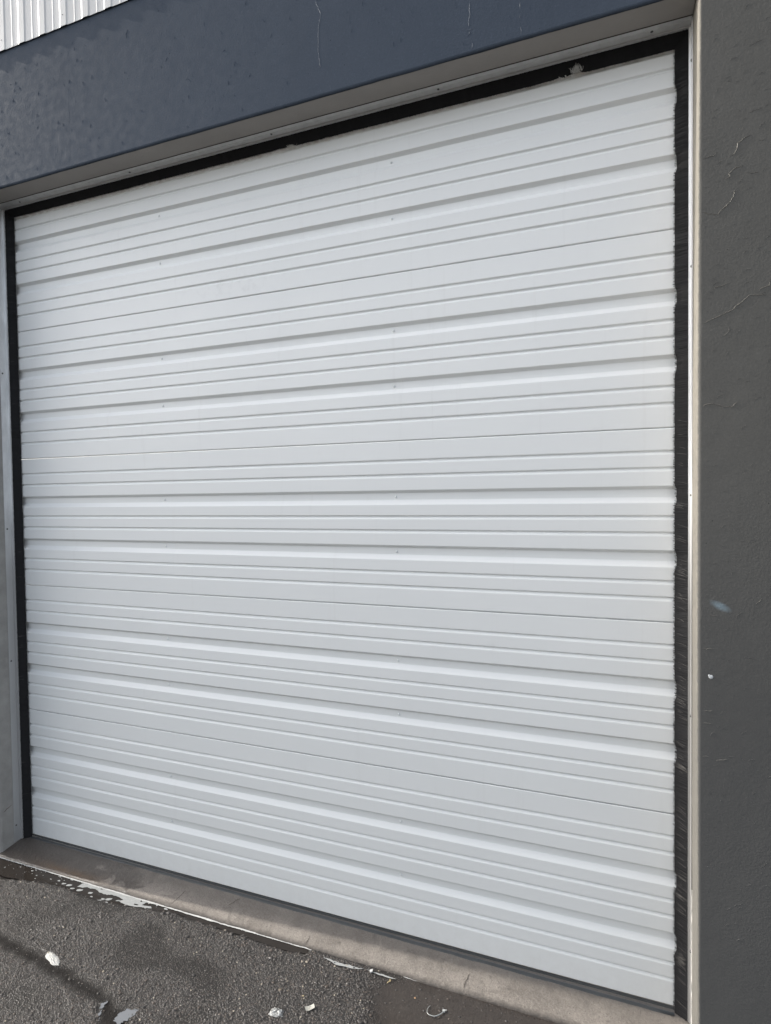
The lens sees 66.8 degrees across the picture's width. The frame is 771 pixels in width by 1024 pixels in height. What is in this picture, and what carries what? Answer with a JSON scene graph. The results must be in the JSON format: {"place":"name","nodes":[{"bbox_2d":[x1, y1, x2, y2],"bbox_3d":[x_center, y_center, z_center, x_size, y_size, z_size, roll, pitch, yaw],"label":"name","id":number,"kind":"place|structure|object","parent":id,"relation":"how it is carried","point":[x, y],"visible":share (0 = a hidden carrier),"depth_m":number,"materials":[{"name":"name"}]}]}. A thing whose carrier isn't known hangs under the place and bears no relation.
{"place":"outdoors","nodes":[
{"label":"outdoors","id":0,"kind":"place"},
{"bbox_2d":[0,875,556,1023],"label":"ground","id":1,"kind":"structure","parent":0,"point":[454,1006],"depth_m":2.04,"materials":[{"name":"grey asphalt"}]},
{"bbox_2d":[0,393,20,852],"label":"concrete pillar","id":2,"kind":"structure","parent":1,"relation":"on","point":[6,818],"depth_m":2.79,"materials":[{"name":"grey"}]},
{"bbox_2d":[0,209,32,841],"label":"brush seal","id":3,"kind":"object","parent":2,"relation":"attached to","point":[15,573],"visible":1,"depth_m":2.82,"materials":[{"name":"rubber"}]},
{"bbox_2d":[0,0,694,203],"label":"concrete lintel","id":4,"kind":"structure","parent":2,"relation":"on","point":[127,84],"depth_m":2.16,"materials":[{"name":"blue stone"}]},
{"bbox_2d":[0,0,126,50],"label":"wall cladding","id":5,"kind":"structure","parent":4,"relation":"attached to","point":[21,21],"depth_m":2.48,"materials":[{"name":"white metal"}]},
{"bbox_2d":[14,50,676,1016],"bbox_3d":[-0.422,0.071,2.333,3.045,3.098,0.036,0,2,21],"label":"sectional door","id":6,"kind":"structure","parent":4,"relation":"attached to","point":[396,678],"depth_m":2.17,"materials":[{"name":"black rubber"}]},
{"bbox_2d":[14,50,676,332],"bbox_3d":[-0.436,-1.174,2.306,3.045,0.608,0.021,0,2,21],"label":"door panel","id":7,"kind":"structure","parent":6,"relation":"in","point":[582,157],"depth_m":2.14,"materials":[{"name":"white metal"}]},
{"bbox_2d":[17,229,676,458],"bbox_3d":[-0.428,-0.564,2.322,3.045,0.608,0.021,0,2,21],"label":"door panel","id":8,"kind":"structure","parent":6,"relation":"in","point":[580,337],"depth_m":2.16,"materials":[{"name":"white metal"}]},
{"bbox_2d":[21,428,676,621],"bbox_3d":[-0.420,0.046,2.339,3.045,0.608,0.021,0,2,21],"label":"door panel","id":9,"kind":"structure","parent":6,"relation":"in","point":[563,524],"depth_m":2.17,"materials":[{"name":"white metal"}]},
{"bbox_2d":[25,584,676,813],"bbox_3d":[-0.412,0.656,2.356,3.045,0.608,0.021,0,2,21],"label":"door panel","id":10,"kind":"structure","parent":6,"relation":"in","point":[570,706],"depth_m":2.19,"materials":[{"name":"white metal"}]},
{"bbox_2d":[29,708,676,1005],"bbox_3d":[-0.404,1.271,2.372,3.045,0.620,0.021,0,2,21],"label":"door panel","id":11,"kind":"structure","parent":6,"relation":"in","point":[571,887],"depth_m":2.21,"materials":[{"name":"white metal"}]},
{"bbox_2d":[0,16,691,216],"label":"brush seal","id":12,"kind":"object","parent":4,"relation":"attached to","point":[641,43],"visible":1,"depth_m":2.08,"materials":[{"name":"rubber"}]},
{"bbox_2d":[559,65,582,78],"bbox_3d":[0.593,-1.414,1.870,0.078,0.034,0.015,0,2,21],"label":"lint tuft","id":13,"kind":"object","parent":12,"relation":"attached to","point":[576,69],"visible":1,"depth_m":1.86,"materials":[{"name":"grey fabric"}]},
{"bbox_2d":[45,952,59,965],"bbox_3d":[-1.215,1.631,2.138,0.098,0.005,0.032,1,2,39],"label":"tissue","id":14,"kind":"object","parent":1,"relation":"on","point":[52,958],"visible":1,"depth_m":2.13,"materials":[{"name":"white paper"}]},
{"bbox_2d":[97,1000,107,1020],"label":"puddle","id":15,"kind":"object","parent":1,"relation":"on","point":[101,1006],"visible":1,"depth_m":1.93,"materials":[{"name":"grey"}]},
{"bbox_2d":[113,1008,137,1023],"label":"puddle","id":16,"kind":"object","parent":1,"relation":"on","point":[125,1015],"visible":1,"depth_m":1.90,"materials":[{"name":"grey"}]},
{"bbox_2d":[0,858,308,953],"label":"puddle","id":17,"kind":"object","parent":1,"relation":"on","point":[14,870],"visible":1,"depth_m":2.50,"materials":[{"name":"liquid"}]},
{"bbox_2d":[0,857,417,981],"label":"foam","id":18,"kind":"object","parent":17,"relation":"on","point":[128,900],"visible":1,"depth_m":2.45,"materials":[{"name":"white plastic"}]},
{"bbox_2d":[268,1007,283,1016],"bbox_3d":[-0.352,1.623,1.901,0.051,0.010,0.034,0,2,21],"label":"plastic wrapper","id":19,"kind":"object","parent":1,"relation":"on","point":[275,1012],"visible":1,"depth_m":1.90,"materials":[{"name":"white plastic"}]},
{"bbox_2d":[305,1004,314,1010],"bbox_3d":[-0.248,1.621,1.913,0.031,0.004,0.019,-1,2,-22],"label":"paper scrap","id":20,"kind":"object","parent":1,"relation":"on","point":[310,1007],"visible":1,"depth_m":1.91,"materials":[{"name":"white paper"}]},
{"bbox_2d":[0,833,689,1023],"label":"concrete sill","id":21,"kind":"structure","parent":1,"relation":"on","point":[539,998],"depth_m":2.18,"materials":[{"name":"grey concrete"}]},
{"bbox_2d":[427,1006,446,1016],"bbox_3d":[0.164,1.621,1.896,0.061,0.006,0.041,0,2,21],"label":"cable tie","id":22,"kind":"object","parent":1,"relation":"on","point":[443,1010],"visible":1,"depth_m":1.89,"materials":[{"name":"white plastic"}]},
{"bbox_2d":[691,0,770,1023],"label":"concrete pillar","id":23,"kind":"structure","parent":1,"relation":"on","point":[731,706],"depth_m":1.62,"materials":[{"name":"grey paint"}]},
{"bbox_2d":[672,17,692,1023],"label":"brush seal","id":24,"kind":"object","parent":23,"relation":"attached to","point":[683,387],"visible":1,"depth_m":1.79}
]}

